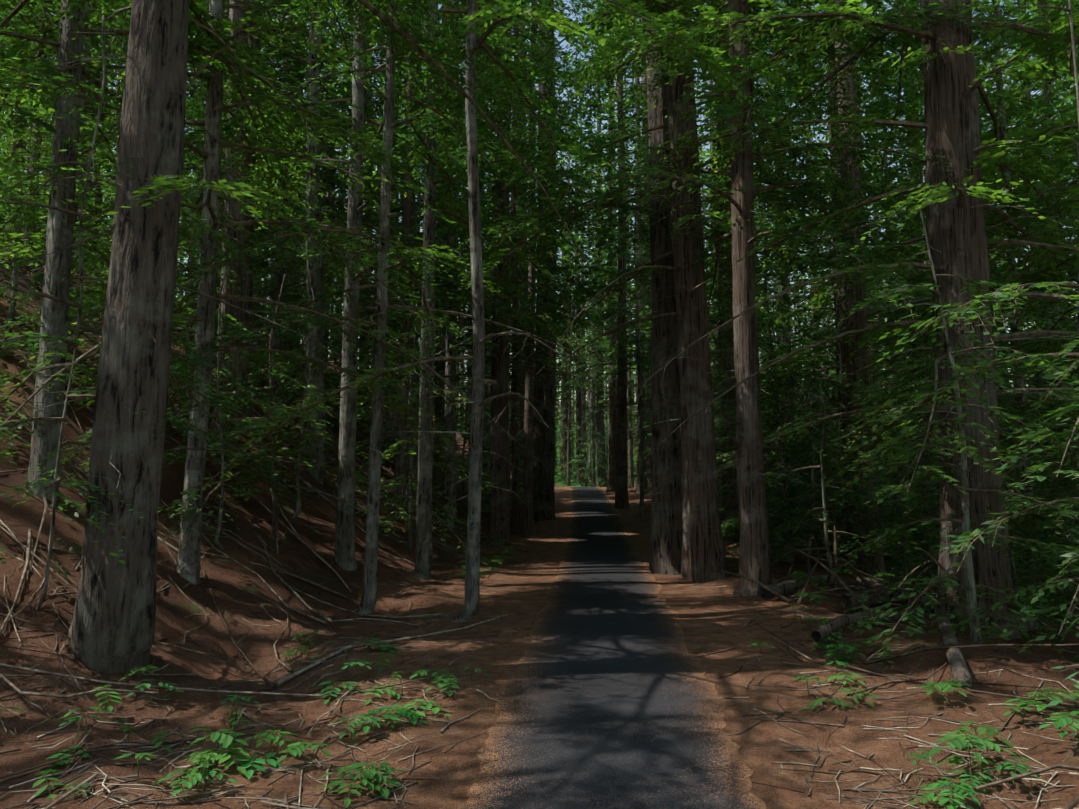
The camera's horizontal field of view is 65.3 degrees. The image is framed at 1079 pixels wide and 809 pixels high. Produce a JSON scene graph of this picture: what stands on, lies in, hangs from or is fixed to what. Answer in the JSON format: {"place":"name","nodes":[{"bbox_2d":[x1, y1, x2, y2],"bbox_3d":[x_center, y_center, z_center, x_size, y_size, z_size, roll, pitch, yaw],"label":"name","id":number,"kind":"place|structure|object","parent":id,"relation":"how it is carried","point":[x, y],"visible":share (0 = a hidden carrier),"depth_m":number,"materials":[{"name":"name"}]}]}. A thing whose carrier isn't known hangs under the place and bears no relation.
{"place":"outdoors","nodes":[
{"label":"outdoors","id":0,"kind":"place"},
{"bbox_2d":[0,228,1078,808],"bbox_3d":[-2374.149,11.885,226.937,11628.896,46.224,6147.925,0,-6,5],"label":"terrain","id":1,"kind":"structure","parent":0,"point":[456,768],"depth_m":6.86,"materials":[{"name":"brown soil"}]},
{"bbox_2d":[0,17,44,200],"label":"tree","id":2,"kind":"object","parent":1,"relation":"on","point":[7,135],"visible":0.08,"depth_m":35.61,"materials":[{"name":"green plant"}]},
{"bbox_2d":[0,25,49,227],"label":"cedar tree","id":3,"kind":"object","parent":1,"relation":"on","point":[10,132],"visible":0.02,"depth_m":50.48,"materials":[{"name":"green plant"}]},
{"bbox_2d":[3,119,52,237],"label":"tree","id":4,"kind":"object","parent":1,"relation":"on","point":[48,183],"visible":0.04,"depth_m":54.91,"materials":[{"name":"green plant"}]},
{"bbox_2d":[1,56,111,207],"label":"fir tree","id":5,"kind":"object","parent":1,"relation":"on","point":[45,158],"visible":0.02,"depth_m":51.05,"materials":[{"name":"green plant"}]},
{"bbox_2d":[0,55,122,178],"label":"cedar tree","id":6,"kind":"object","parent":1,"relation":"on","point":[26,161],"depth_m":35.97,"materials":[{"name":"green plant"}]},
{"bbox_2d":[39,136,114,228],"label":"cedar tree","id":7,"kind":"object","parent":1,"relation":"on","point":[103,189],"depth_m":53.61,"materials":[{"name":"green plant"}]},
{"bbox_2d":[44,88,114,264],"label":"tree","id":8,"kind":"object","parent":1,"relation":"on","point":[104,190],"depth_m":51.92,"materials":[{"name":"green plant"}]},
{"bbox_2d":[0,15,257,609],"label":"tree","id":9,"kind":"object","parent":1,"relation":"on","point":[60,445],"visible":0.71,"depth_m":6.82,"materials":[{"name":"green plant"}]},
{"bbox_2d":[0,0,325,444],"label":"cedar tree","id":10,"kind":"object","parent":1,"relation":"on","point":[233,312],"visible":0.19,"depth_m":14.03,"materials":[{"name":"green plant"}]},
{"bbox_2d":[183,143,199,304],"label":"fir tree","id":11,"kind":"object","parent":1,"relation":"on","point":[191,240],"depth_m":53.80,"materials":[{"name":"green plant"}]},
{"bbox_2d":[180,15,261,254],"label":"tree","id":12,"kind":"object","parent":1,"relation":"on","point":[190,153],"depth_m":35.60,"materials":[{"name":"green plant"}]},
{"bbox_2d":[0,0,456,500],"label":"tree","id":13,"kind":"object","parent":1,"relation":"on","point":[54,313],"visible":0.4,"depth_m":8.65,"materials":[{"name":"green plant"}]},
{"bbox_2d":[162,256,346,548],"bbox_3d":[-3.726,0.116,10.046,2.740,3.812,2.805,-5,-7,41],"label":"tree","id":14,"kind":"object","parent":1,"relation":"on","point":[238,488],"visible":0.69,"depth_m":9.95,"materials":[{"name":"green plant"}]},
{"bbox_2d":[103,0,412,411],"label":"tree","id":15,"kind":"object","parent":1,"relation":"on","point":[276,344],"visible":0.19,"depth_m":18.45,"materials":[{"name":"green plant"}]},
{"bbox_2d":[185,3,348,343],"bbox_3d":[-9.919,-15.562,36.177,8.447,28.335,5.844,-7,-12,42],"label":"cedar tree","id":16,"kind":"object","parent":1,"relation":"on","point":[304,190],"depth_m":35.28,"materials":[{"name":"green plant"}]},
{"bbox_2d":[0,0,555,584],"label":"tree","id":17,"kind":"object","parent":1,"relation":"on","point":[188,554],"visible":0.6,"depth_m":9.06,"materials":[{"name":"green plant"}]},
{"bbox_2d":[253,159,303,323],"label":"cedar tree","id":18,"kind":"object","parent":1,"relation":"on","point":[267,275],"depth_m":53.31,"materials":[{"name":"green plant"}]},
{"bbox_2d":[181,0,424,432],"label":"cedar tree","id":19,"kind":"object","parent":1,"relation":"on","point":[248,283],"visible":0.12,"depth_m":16.07,"materials":[{"name":"green plant"}]},
{"bbox_2d":[206,230,409,526],"bbox_3d":[-3.739,-0.393,12.848,3.683,4.812,3.655,0,-6,5],"label":"tree","id":20,"kind":"object","parent":1,"relation":"on","point":[360,478],"visible":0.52,"depth_m":12.73,"materials":[{"name":"green plant"}]},
{"bbox_2d":[0,0,621,673],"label":"fir tree","id":21,"kind":"object","parent":1,"relation":"on","point":[112,628],"visible":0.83,"depth_m":6.54,"materials":[{"name":"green plant"}]},
{"bbox_2d":[302,136,373,358],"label":"cedar tree","id":22,"kind":"object","parent":1,"relation":"on","point":[344,262],"depth_m":53.39,"materials":[{"name":"green plant"}]},
{"bbox_2d":[301,77,379,314],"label":"cedar tree","id":23,"kind":"object","parent":1,"relation":"on","point":[345,226],"visible":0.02,"depth_m":52.07,"materials":[{"name":"green plant"}]},
{"bbox_2d":[173,0,522,484],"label":"tree","id":24,"kind":"object","parent":1,"relation":"on","point":[319,456],"visible":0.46,"depth_m":15.79,"materials":[{"name":"green plant"}]},
{"bbox_2d":[169,0,601,613],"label":"tree","id":25,"kind":"object","parent":1,"relation":"on","point":[373,488],"visible":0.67,"depth_m":9.99,"materials":[{"name":"green plant"}]},
{"bbox_2d":[222,0,564,570],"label":"tree","id":26,"kind":"object","parent":1,"relation":"on","point":[345,559],"visible":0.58,"depth_m":12.02,"materials":[{"name":"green plant"}]},
{"bbox_2d":[252,0,555,520],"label":"cedar tree","id":27,"kind":"object","parent":1,"relation":"on","point":[401,458],"visible":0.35,"depth_m":16.99,"materials":[{"name":"green plant"}]},
{"bbox_2d":[284,0,605,578],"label":"tree","id":28,"kind":"object","parent":1,"relation":"on","point":[423,562],"visible":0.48,"depth_m":13.34,"materials":[{"name":"green plant"}]},
{"bbox_2d":[158,0,753,621],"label":"tree","id":29,"kind":"object","parent":1,"relation":"on","point":[562,26],"visible":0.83,"depth_m":9.15,"materials":[{"name":"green plant"}]},
{"bbox_2d":[456,170,472,431],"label":"fir tree","id":30,"kind":"object","parent":1,"relation":"on","point":[457,373],"depth_m":88.42,"materials":[{"name":"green plant"}]},
{"bbox_2d":[346,0,588,527],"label":"tree","id":31,"kind":"object","parent":1,"relation":"on","point":[449,418],"visible":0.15,"depth_m":19.57,"materials":[{"name":"green plant"}]},
{"bbox_2d":[357,0,639,545],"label":"cedar tree","id":32,"kind":"object","parent":1,"relation":"on","point":[499,520],"visible":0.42,"depth_m":19.74,"materials":[{"name":"green plant"}]},
{"bbox_2d":[433,0,591,534],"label":"cedar tree","id":33,"kind":"object","parent":1,"relation":"on","point":[516,526],"visible":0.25,"depth_m":23.08,"materials":[{"name":"green plant"}]},
{"bbox_2d":[0,0,1078,663],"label":"trees","id":34,"kind":"object","parent":1,"relation":"on","point":[1034,564],"visible":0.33,"depth_m":13.08,"materials":[{"name":"green plant"}]},
{"bbox_2d":[0,0,1078,632],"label":"trees","id":35,"kind":"object","parent":1,"relation":"on","point":[730,506],"visible":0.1,"depth_m":20.38,"materials":[{"name":"green plant"}]},
{"bbox_2d":[0,227,1078,808],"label":"fallen twigs","id":36,"kind":"object","parent":1,"relation":"on","point":[340,699],"visible":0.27,"depth_m":5.93,"materials":[{"name":"brown wood"}]},
{"bbox_2d":[0,525,1078,808],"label":"ferns","id":37,"kind":"object","parent":1,"relation":"on","point":[962,739],"visible":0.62,"depth_m":4.71,"materials":[{"name":"green plant"}]},
{"bbox_2d":[0,0,1078,605],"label":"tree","id":38,"kind":"object","parent":1,"relation":"on","point":[544,496],"visible":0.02,"depth_m":26.49,"materials":[{"name":"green plant"}]},
{"bbox_2d":[481,0,617,536],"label":"cedar tree","id":39,"kind":"object","parent":1,"relation":"on","point":[528,530],"visible":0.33,"depth_m":22.27,"materials":[{"name":"green plant"}]},
{"bbox_2d":[557,327,586,437],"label":"cedar tree","id":40,"kind":"object","parent":1,"relation":"on","point":[573,395],"visible":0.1,"depth_m":99.10,"materials":[{"name":"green plant"}]},
{"bbox_2d":[555,107,589,473],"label":"cedar tree","id":41,"kind":"object","parent":1,"relation":"on","point":[561,461],"visible":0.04,"depth_m":77.30,"materials":[{"name":"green plant"}]},
{"bbox_2d":[559,343,588,471],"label":"tree","id":42,"kind":"object","parent":1,"relation":"on","point":[573,442],"visible":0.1,"depth_m":85.04,"materials":[{"name":"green plant"}]},
{"bbox_2d":[556,124,607,477],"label":"fir tree","id":43,"kind":"object","parent":1,"relation":"on","point":[565,434],"visible":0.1,"depth_m":65.85,"materials":[{"name":"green plant"}]},
{"bbox_2d":[559,212,608,447],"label":"cedar tree","id":44,"kind":"object","parent":1,"relation":"on","point":[587,409],"visible":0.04,"depth_m":94.90,"materials":[{"name":"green plant"}]},
{"bbox_2d":[558,166,633,481],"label":"cedar tree","id":45,"kind":"object","parent":1,"relation":"on","point":[594,425],"visible":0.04,"depth_m":68.03,"materials":[{"name":"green plant"}]},
{"bbox_2d":[556,2,651,491],"bbox_3d":[3.546,-9.636,40.152,6.233,28.614,7.126,0,-6,5],"label":"cedar tree","id":46,"kind":"object","parent":1,"relation":"on","point":[611,486],"visible":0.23,"depth_m":38.92,"materials":[{"name":"green plant"}]},
{"bbox_2d":[519,0,718,508],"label":"cedar tree","id":47,"kind":"object","parent":1,"relation":"on","point":[621,493],"visible":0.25,"depth_m":29.47,"materials":[{"name":"green plant"}]},
{"bbox_2d":[603,199,635,446],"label":"fir tree","id":48,"kind":"object","parent":1,"relation":"on","point":[633,409],"visible":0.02,"depth_m":97.65,"materials":[{"name":"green plant"}]},
{"bbox_2d":[565,83,709,517],"bbox_3d":[3.190,-3.181,26.630,4.307,14.612,4.669,1,-6,-6],"label":"tree","id":49,"kind":"object","parent":1,"relation":"on","point":[641,411],"visible":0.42,"depth_m":26.56,"materials":[{"name":"green plant"}]},
{"bbox_2d":[449,0,931,574],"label":"fir tree","id":50,"kind":"object","parent":1,"relation":"on","point":[665,524],"visible":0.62,"depth_m":13.67,"materials":[{"name":"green plant"}]},
{"bbox_2d":[458,0,923,582],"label":"cedar tree","id":51,"kind":"object","parent":1,"relation":"on","point":[702,552],"visible":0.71,"depth_m":12.80,"materials":[{"name":"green plant"}]},
{"bbox_2d":[699,119,716,440],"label":"cedar tree","id":52,"kind":"object","parent":1,"relation":"on","point":[712,251],"depth_m":51.21,"materials":[{"name":"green plant"}]},
{"bbox_2d":[645,5,820,482],"bbox_3d":[5.840,-7.106,26.555,5.270,22.612,6.105,0,-6,5],"label":"tree","id":53,"kind":"object","parent":1,"relation":"on","point":[705,243],"visible":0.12,"depth_m":26.30,"materials":[{"name":"green plant"}]},
{"bbox_2d":[699,111,772,501],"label":"cedar tree","id":54,"kind":"object","parent":1,"relation":"on","point":[717,267],"depth_m":45.97,"materials":[{"name":"green plant"}]},
{"bbox_2d":[485,0,1046,595],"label":"cedar tree","id":55,"kind":"object","parent":1,"relation":"on","point":[755,556],"visible":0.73,"depth_m":11.20,"materials":[{"name":"green plant"}]},
{"bbox_2d":[703,87,833,426],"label":"cedar tree","id":56,"kind":"object","parent":1,"relation":"on","point":[761,333],"visible":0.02,"depth_m":40.39,"materials":[{"name":"green plant"}]},
{"bbox_2d":[759,297,781,508],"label":"tree","id":57,"kind":"object","parent":1,"relation":"on","point":[762,397],"visible":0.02,"depth_m":44.23,"materials":[{"name":"green plant"}]},
{"bbox_2d":[762,282,821,489],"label":"tree","id":58,"kind":"object","parent":1,"relation":"on","point":[796,363],"visible":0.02,"depth_m":53.33,"materials":[{"name":"green plant"}]},
{"bbox_2d":[767,212,821,505],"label":"tree","id":59,"kind":"object","parent":1,"relation":"on","point":[791,321],"depth_m":60.34,"materials":[{"name":"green plant"}]},
{"bbox_2d":[707,2,882,536],"bbox_3d":[7.925,-7.601,27.480,5.267,24.612,5.998,4,-7,-35],"label":"tree","id":60,"kind":"object","parent":1,"relation":"on","point":[788,322],"visible":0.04,"depth_m":26.98,"materials":[{"name":"green plant"}]},
{"bbox_2d":[761,122,835,456],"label":"cedar tree","id":61,"kind":"object","parent":1,"relation":"on","point":[791,323],"depth_m":51.20,"materials":[{"name":"green plant"}]},
{"bbox_2d":[775,248,835,487],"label":"cedar tree","id":62,"kind":"object","parent":1,"relation":"on","point":[825,345],"visible":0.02,"depth_m":54.56,"materials":[{"name":"green plant"}]},
{"bbox_2d":[732,382,896,581],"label":"tree","id":63,"kind":"object","parent":1,"relation":"on","point":[810,539],"visible":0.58,"depth_m":13.12,"materials":[{"name":"green plant"}]},
{"bbox_2d":[552,0,1078,637],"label":"cedar tree","id":64,"kind":"object","parent":1,"relation":"on","point":[954,220],"visible":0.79,"depth_m":9.44,"materials":[{"name":"green plant"}]},
{"bbox_2d":[719,0,937,502],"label":"cedar tree","id":65,"kind":"object","parent":1,"relation":"on","point":[798,297],"visible":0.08,"depth_m":23.57,"materials":[{"name":"green plant"}]},
{"bbox_2d":[819,194,887,440],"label":"cedar tree","id":66,"kind":"object","parent":1,"relation":"on","point":[834,342],"depth_m":47.86,"materials":[{"name":"green plant"}]},
{"bbox_2d":[810,127,903,487],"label":"cedar tree","id":67,"kind":"object","parent":1,"relation":"on","point":[818,206],"depth_m":56.13,"materials":[{"name":"green plant"}]},
{"bbox_2d":[648,0,1078,575],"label":"cedar tree","id":68,"kind":"object","parent":1,"relation":"on","point":[859,321],"visible":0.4,"depth_m":15.54,"materials":[{"name":"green plant"}]},
{"bbox_2d":[819,100,936,459],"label":"tree","id":69,"kind":"object","parent":1,"relation":"on","point":[877,300],"visible":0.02,"depth_m":40.37,"materials":[{"name":"green plant"}]},
{"bbox_2d":[712,510,1078,687],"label":"fallen logs","id":70,"kind":"object","parent":1,"relation":"on","point":[956,661],"visible":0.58,"depth_m":9.80,"materials":[{"name":"brown wood"}]},
{"bbox_2d":[880,177,939,508],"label":"tree","id":71,"kind":"object","parent":1,"relation":"on","point":[903,368],"depth_m":41.86,"materials":[{"name":"green plant"}]},
{"bbox_2d":[869,0,1078,651],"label":"tree","id":72,"kind":"object","parent":1,"relation":"on","point":[1000,296],"visible":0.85,"depth_m":6.94,"materials":[{"name":"green plant"}]},
{"bbox_2d":[881,24,1073,580],"bbox_3d":[16.827,-9.045,30.822,8.680,33.010,7.185,-1,-7,-7],"label":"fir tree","id":73,"kind":"object","parent":1,"relation":"on","point":[1002,372],"visible":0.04,"depth_m":30.21,"materials":[{"name":"green plant"}]},
{"bbox_2d":[908,0,1078,627],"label":"tree","id":74,"kind":"object","parent":1,"relation":"on","point":[1045,156],"visible":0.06,"depth_m":19.63,"materials":[{"name":"green plant"}]},
{"bbox_2d":[998,87,1077,575],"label":"fir tree","id":75,"kind":"object","parent":1,"relation":"on","point":[1061,347],"depth_m":45.13,"materials":[{"name":"green plant"}]},
{"bbox_2d":[1010,118,1073,574],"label":"cedar tree","id":76,"kind":"object","parent":1,"relation":"on","point":[1040,423],"depth_m":47.09,"materials":[{"name":"green plant"}]},
{"bbox_2d":[1046,664,1078,808],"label":"herb plant","id":77,"kind":"object","parent":1,"relation":"on","point":[1072,804],"visible":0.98,"depth_m":3.91,"materials":[{"name":"green plant"}]},
{"bbox_2d":[0,0,1078,400],"label":"sky","id":78,"kind":"structure","parent":0,"point":[564,43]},
{"bbox_2d":[456,487,766,808],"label":"asphalt path","id":79,"kind":"structure","parent":0,"point":[608,696],"depth_m":5.68,"materials":[{"name":"grey asphalt"}]}
]}

